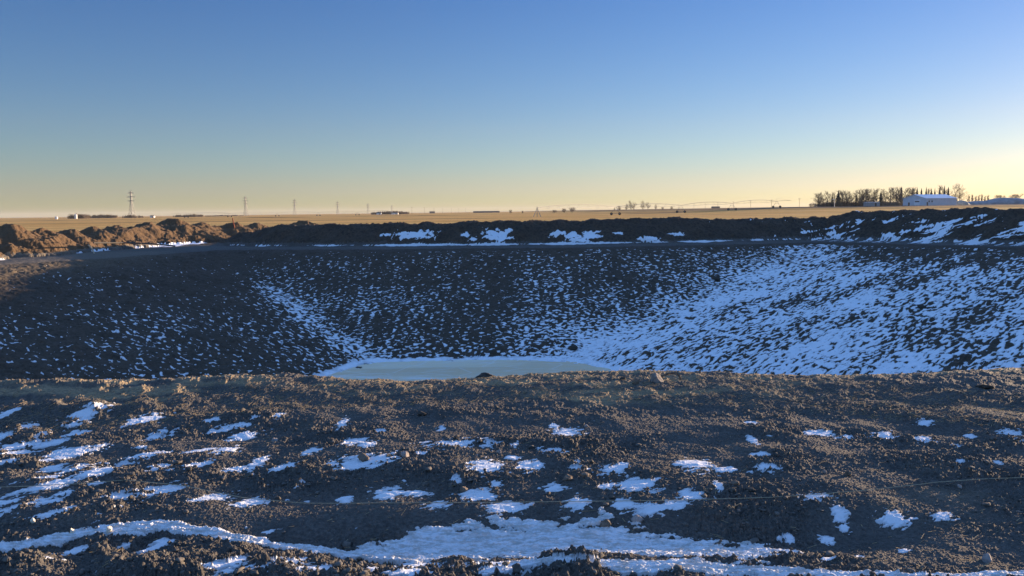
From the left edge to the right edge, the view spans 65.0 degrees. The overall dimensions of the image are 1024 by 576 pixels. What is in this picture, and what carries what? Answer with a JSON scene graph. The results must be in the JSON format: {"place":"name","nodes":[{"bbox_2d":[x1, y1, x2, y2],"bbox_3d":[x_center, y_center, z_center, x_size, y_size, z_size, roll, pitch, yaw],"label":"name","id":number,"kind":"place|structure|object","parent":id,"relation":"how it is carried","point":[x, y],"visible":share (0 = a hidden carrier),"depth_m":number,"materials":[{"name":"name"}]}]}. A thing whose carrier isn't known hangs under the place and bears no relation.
{"place":"outdoors","nodes":[
{"label":"outdoors","id":0,"kind":"place"},
{"bbox_2d":[327,359,610,380],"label":"frozen water","id":1,"kind":"structure","parent":0,"point":[423,370],"depth_m":41.00,"materials":[{"name":"white ice"}]},
{"bbox_2d":[0,235,1023,575],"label":"ground","id":2,"kind":"structure","parent":0,"point":[514,523],"depth_m":7.67,"materials":[{"name":"soil"}]},
{"bbox_2d":[106,526,111,533],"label":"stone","id":3,"kind":"object","parent":2,"relation":"on","point":[108,529],"visible":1,"depth_m":6.40,"materials":[{"name":"white stone"}]},
{"bbox_2d":[93,242,174,246],"bbox_3d":[-27.115,-3.145,58.184,0.094,0.733,9.613,0,6,8],"label":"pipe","id":4,"kind":"object","parent":2,"relation":"on","point":[129,243],"visible":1,"depth_m":56.87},
{"bbox_2d":[357,452,369,461],"bbox_3d":[-1.490,1.711,8.057,0.119,0.096,0.120,3,11,-15],"label":"stone","id":5,"kind":"object","parent":2,"relation":"on","point":[362,457],"visible":0.99,"depth_m":8.03,"materials":[{"name":"grey stone"}]},
{"bbox_2d":[401,451,408,457],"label":"stone","id":6,"kind":"object","parent":2,"relation":"on","point":[404,454],"visible":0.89,"depth_m":8.07,"materials":[{"name":"stone"}]},
{"bbox_2d":[417,411,426,415],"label":"clod","id":7,"kind":"object","parent":2,"relation":"on","point":[421,413],"visible":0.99,"depth_m":9.84,"materials":[{"name":"brown soil"}]},
{"bbox_2d":[460,486,467,491],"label":"stone","id":8,"kind":"object","parent":2,"relation":"on","point":[463,489],"visible":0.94,"depth_m":7.21,"materials":[{"name":"grey stone"}]},
{"bbox_2d":[476,372,495,377],"bbox_3d":[-0.404,1.348,12.280,0.329,0.105,0.213,-5,15,-25],"label":"clod","id":9,"kind":"object","parent":2,"relation":"on","point":[484,374],"visible":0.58,"depth_m":12.25,"materials":[{"name":"brown soil"}]},
{"bbox_2d":[0,369,1023,575],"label":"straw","id":10,"kind":"object","parent":2,"relation":"on","point":[269,407],"visible":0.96,"depth_m":10.52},
{"bbox_2d":[0,381,1023,575],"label":"soil clods","id":11,"kind":"object","parent":2,"relation":"on","point":[516,567],"visible":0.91,"depth_m":6.64,"materials":[{"name":"brown soil"}]},
{"bbox_2d":[8,477,1023,503],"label":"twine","id":12,"kind":"object","parent":2,"relation":"on","point":[537,501],"visible":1,"depth_m":6.97,"materials":[{"name":"beige fabric"}]},
{"bbox_2d":[563,474,572,480],"bbox_3d":[0.518,1.778,7.458,0.117,0.094,0.100,0,6,10],"label":"stone","id":13,"kind":"object","parent":2,"relation":"on","point":[567,477],"visible":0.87,"depth_m":7.44,"materials":[{"name":"grey stone"}]},
{"bbox_2d":[581,472,588,477],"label":"stone","id":14,"kind":"object","parent":2,"relation":"on","point":[584,474],"visible":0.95,"depth_m":7.46,"materials":[{"name":"stone"}]},
{"bbox_2d":[600,519,610,526],"bbox_3d":[0.761,1.932,6.549,0.092,0.107,0.108,0,5,2],"label":"stone","id":15,"kind":"object","parent":2,"relation":"on","point":[606,523],"visible":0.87,"depth_m":6.52,"materials":[{"name":"grey stone"}]},
{"bbox_2d":[632,377,638,384],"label":"stone","id":16,"kind":"object","parent":2,"relation":"on","point":[636,379],"visible":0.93,"depth_m":11.36,"materials":[{"name":"grey stone"}]},
{"bbox_2d":[631,515,643,522],"bbox_3d":[1.035,1.907,6.622,0.111,0.083,0.080,-3,6,-22],"label":"stone","id":17,"kind":"object","parent":2,"relation":"on","point":[637,518],"visible":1,"depth_m":6.60,"materials":[{"name":"stone"}]},
{"bbox_2d":[651,373,662,383],"bbox_3d":[2.080,1.309,11.526,0.208,0.185,0.170,6,7,42],"label":"boulder","id":18,"kind":"object","parent":2,"relation":"on","point":[656,378],"visible":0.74,"depth_m":11.47,"materials":[{"name":"stone"}]},
{"bbox_2d":[660,371,681,379],"bbox_3d":[2.327,1.283,11.767,0.338,0.133,0.047,2,6,24],"label":"branch","id":19,"kind":"object","parent":2,"relation":"on","point":[675,372],"visible":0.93,"depth_m":11.74,"materials":[{"name":"brown wood"}]},
{"bbox_2d":[730,480,738,485],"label":"stone","id":20,"kind":"object","parent":2,"relation":"on","point":[734,482],"visible":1,"depth_m":7.22,"materials":[{"name":"stone"}]},
{"bbox_2d":[844,471,851,475],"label":"stone","id":21,"kind":"object","parent":2,"relation":"on","point":[848,473],"visible":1,"depth_m":7.50,"materials":[{"name":"grey stone"}]},
{"bbox_2d":[976,384,994,388],"bbox_3d":[6.354,1.327,10.794,0.236,0.072,0.196,-1,-2,29],"label":"clod","id":22,"kind":"object","parent":2,"relation":"on","point":[984,386],"visible":1,"depth_m":10.73,"materials":[{"name":"brown soil"}]},
{"bbox_2d":[982,553,991,563],"bbox_3d":[3.412,1.958,5.770,0.067,0.100,0.105,4,9,10],"label":"stone","id":23,"kind":"object","parent":2,"relation":"on","point":[986,558],"visible":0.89,"depth_m":5.76,"materials":[{"name":"stone"}]},
{"bbox_2d":[0,242,1023,379],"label":"dugout slope","id":24,"kind":"structure","parent":0,"point":[824,308],"depth_m":45.65,"materials":[{"name":"soil"}]},
{"bbox_2d":[568,345,577,350],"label":"clod","id":25,"kind":"object","parent":24,"relation":"on","point":[573,347],"visible":1,"depth_m":44.20,"materials":[{"name":"brown soil"}]},
{"bbox_2d":[712,276,719,280],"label":"clod","id":26,"kind":"object","parent":24,"relation":"on","point":[716,278],"visible":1,"depth_m":52.51,"materials":[{"name":"brown soil"}]},
{"bbox_2d":[917,304,926,308],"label":"clod","id":27,"kind":"object","parent":24,"relation":"on","point":[921,306],"visible":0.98,"depth_m":41.17,"materials":[{"name":"brown soil"}]},
{"bbox_2d":[0,207,1023,256],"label":"embankment terrain","id":28,"kind":"structure","parent":0,"point":[983,223],"depth_m":60.54,"materials":[{"name":"soil"}]},
{"bbox_2d":[0,204,1023,231],"bbox_3d":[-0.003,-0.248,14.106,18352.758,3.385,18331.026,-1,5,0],"label":"field","id":29,"kind":"structure","parent":0,"point":[29,224],"depth_m":404.09,"materials":[{"name":"beige plant"}]},
{"bbox_2d":[67,213,90,218],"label":"shelterbelt","id":30,"kind":"object","parent":29,"relation":"on","point":[80,216],"visible":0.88,"depth_m":990.72,"materials":[{"name":"brown plant"}]},
{"bbox_2d":[90,214,117,217],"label":"shelterbelt","id":31,"kind":"object","parent":29,"relation":"on","point":[106,216],"visible":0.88,"depth_m":1142.75,"materials":[{"name":"brown plant"}]},
{"bbox_2d":[126,190,135,215],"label":"transmission tower","id":32,"kind":"structure","parent":29,"relation":"on","point":[131,207],"depth_m":1112.46,"materials":[{"name":"metal"}]},
{"bbox_2d":[122,215,143,217],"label":"shelterbelt","id":33,"kind":"object","parent":29,"relation":"on","point":[132,216],"visible":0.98,"depth_m":1070.02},
{"bbox_2d":[175,214,203,216],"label":"shelterbelt","id":34,"kind":"object","parent":29,"relation":"on","point":[193,215],"visible":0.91,"depth_m":1240.93,"materials":[{"name":"brown plant"}]},
{"bbox_2d":[243,196,248,215],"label":"transmission tower","id":35,"kind":"structure","parent":29,"relation":"on","point":[245,200],"depth_m":1550.45,"materials":[{"name":"metal"}]},
{"bbox_2d":[175,211,393,217],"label":"irrigation machine","id":36,"kind":"object","parent":29,"relation":"on","point":[270,212],"visible":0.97,"depth_m":869.10,"materials":[{"name":"metal"}]},
{"bbox_2d":[292,200,296,214],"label":"transmission tower","id":37,"kind":"structure","parent":29,"relation":"on","point":[294,212],"depth_m":1889.35,"materials":[{"name":"metal"}]},
{"bbox_2d":[371,211,408,214],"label":"shelterbelt","id":38,"kind":"object","parent":29,"relation":"on","point":[386,212],"visible":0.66,"depth_m":1289.05,"materials":[{"name":"plant"}]},
{"bbox_2d":[473,211,499,212],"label":"barn","id":39,"kind":"structure","parent":29,"relation":"on","point":[486,211],"depth_m":1884.60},
{"bbox_2d":[533,198,790,216],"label":"irrigation machine","id":40,"kind":"object","parent":29,"relation":"on","point":[611,213],"visible":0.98,"depth_m":416.04,"materials":[{"name":"metal"}]},
{"bbox_2d":[813,193,821,206],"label":"bare tree","id":41,"kind":"object","parent":29,"relation":"on","point":[817,197],"visible":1,"depth_m":507.36,"materials":[{"name":"brown plant"}]},
{"bbox_2d":[821,192,834,206],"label":"bare tree","id":42,"kind":"object","parent":29,"relation":"on","point":[827,198],"visible":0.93,"depth_m":511.28,"materials":[{"name":"brown plant"}]},
{"bbox_2d":[835,190,841,206],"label":"spruce tree","id":43,"kind":"object","parent":29,"relation":"on","point":[838,203],"visible":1,"depth_m":496.48,"materials":[{"name":"green plant"}]},
{"bbox_2d":[836,190,849,203],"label":"bare tree","id":44,"kind":"object","parent":29,"relation":"on","point":[842,195],"visible":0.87,"depth_m":516.86,"materials":[{"name":"brown plant"}]},
{"bbox_2d":[845,192,854,205],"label":"bare tree","id":45,"kind":"object","parent":29,"relation":"on","point":[851,199],"visible":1,"depth_m":512.10,"materials":[{"name":"brown plant"}]},
{"bbox_2d":[810,199,902,206],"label":"undergrowth","id":46,"kind":"object","parent":29,"relation":"on","point":[828,204],"visible":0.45,"depth_m":517.28,"materials":[{"name":"brown plant"}]},
{"bbox_2d":[855,188,871,204],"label":"bare tree","id":47,"kind":"object","parent":29,"relation":"on","point":[863,195],"visible":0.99,"depth_m":516.27,"materials":[{"name":"brown plant"}]},
{"bbox_2d":[863,202,879,205],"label":"trailer","id":48,"kind":"object","parent":29,"relation":"on","point":[871,203],"visible":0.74,"depth_m":496.16,"materials":[{"name":"white metal"}]},
{"bbox_2d":[864,190,878,201],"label":"bare tree","id":49,"kind":"object","parent":29,"relation":"on","point":[869,196],"visible":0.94,"depth_m":518.40,"materials":[{"name":"brown plant"}]},
{"bbox_2d":[864,188,882,201],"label":"bare tree","id":50,"kind":"object","parent":29,"relation":"on","point":[873,194],"visible":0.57,"depth_m":527.68,"materials":[{"name":"brown plant"}]},
{"bbox_2d":[878,192,883,205],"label":"spruce tree","id":51,"kind":"object","parent":29,"relation":"on","point":[881,200],"visible":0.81,"depth_m":511.47,"materials":[{"name":"green plant"}]},
{"bbox_2d":[878,188,896,201],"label":"bare tree","id":52,"kind":"object","parent":29,"relation":"on","point":[890,196],"visible":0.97,"depth_m":527.08,"materials":[{"name":"brown plant"}]},
{"bbox_2d":[882,202,899,205],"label":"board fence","id":53,"kind":"object","parent":29,"relation":"on","point":[890,204],"visible":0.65,"depth_m":507.24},
{"bbox_2d":[888,187,902,201],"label":"bare tree","id":54,"kind":"object","parent":29,"relation":"on","point":[896,196],"visible":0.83,"depth_m":536.74,"materials":[{"name":"brown plant"}]},
{"bbox_2d":[908,187,919,195],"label":"bare tree","id":55,"kind":"object","parent":29,"relation":"on","point":[913,188],"visible":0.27,"depth_m":575.24,"materials":[{"name":"brown plant"}]},
{"bbox_2d":[903,194,956,205],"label":"farm hall","id":56,"kind":"structure","parent":29,"relation":"on","point":[926,199],"depth_m":503.30,"materials":[{"name":"white metal"}]},
{"bbox_2d":[914,200,919,205],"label":"door","id":57,"kind":"structure","parent":56,"relation":"in","point":[916,202],"depth_m":501.14,"materials":[{"name":"white metal"}]},
{"bbox_2d":[951,183,968,200],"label":"bare tree","id":58,"kind":"object","parent":29,"relation":"on","point":[958,196],"visible":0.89,"depth_m":533.15,"materials":[{"name":"brown plant"}]},
{"bbox_2d":[957,200,969,204],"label":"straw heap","id":59,"kind":"object","parent":29,"relation":"on","point":[960,202],"visible":0.76,"depth_m":518.97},
{"bbox_2d":[968,198,1023,204],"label":"covered stockpile","id":60,"kind":"object","parent":29,"relation":"on","point":[994,201],"visible":0.88,"depth_m":550.00,"materials":[{"name":"white plastic"}]},
{"bbox_2d":[0,0,1023,217],"label":"sky","id":61,"kind":"structure","parent":0,"point":[196,107],"materials":[{"name":"blue"}]}
]}

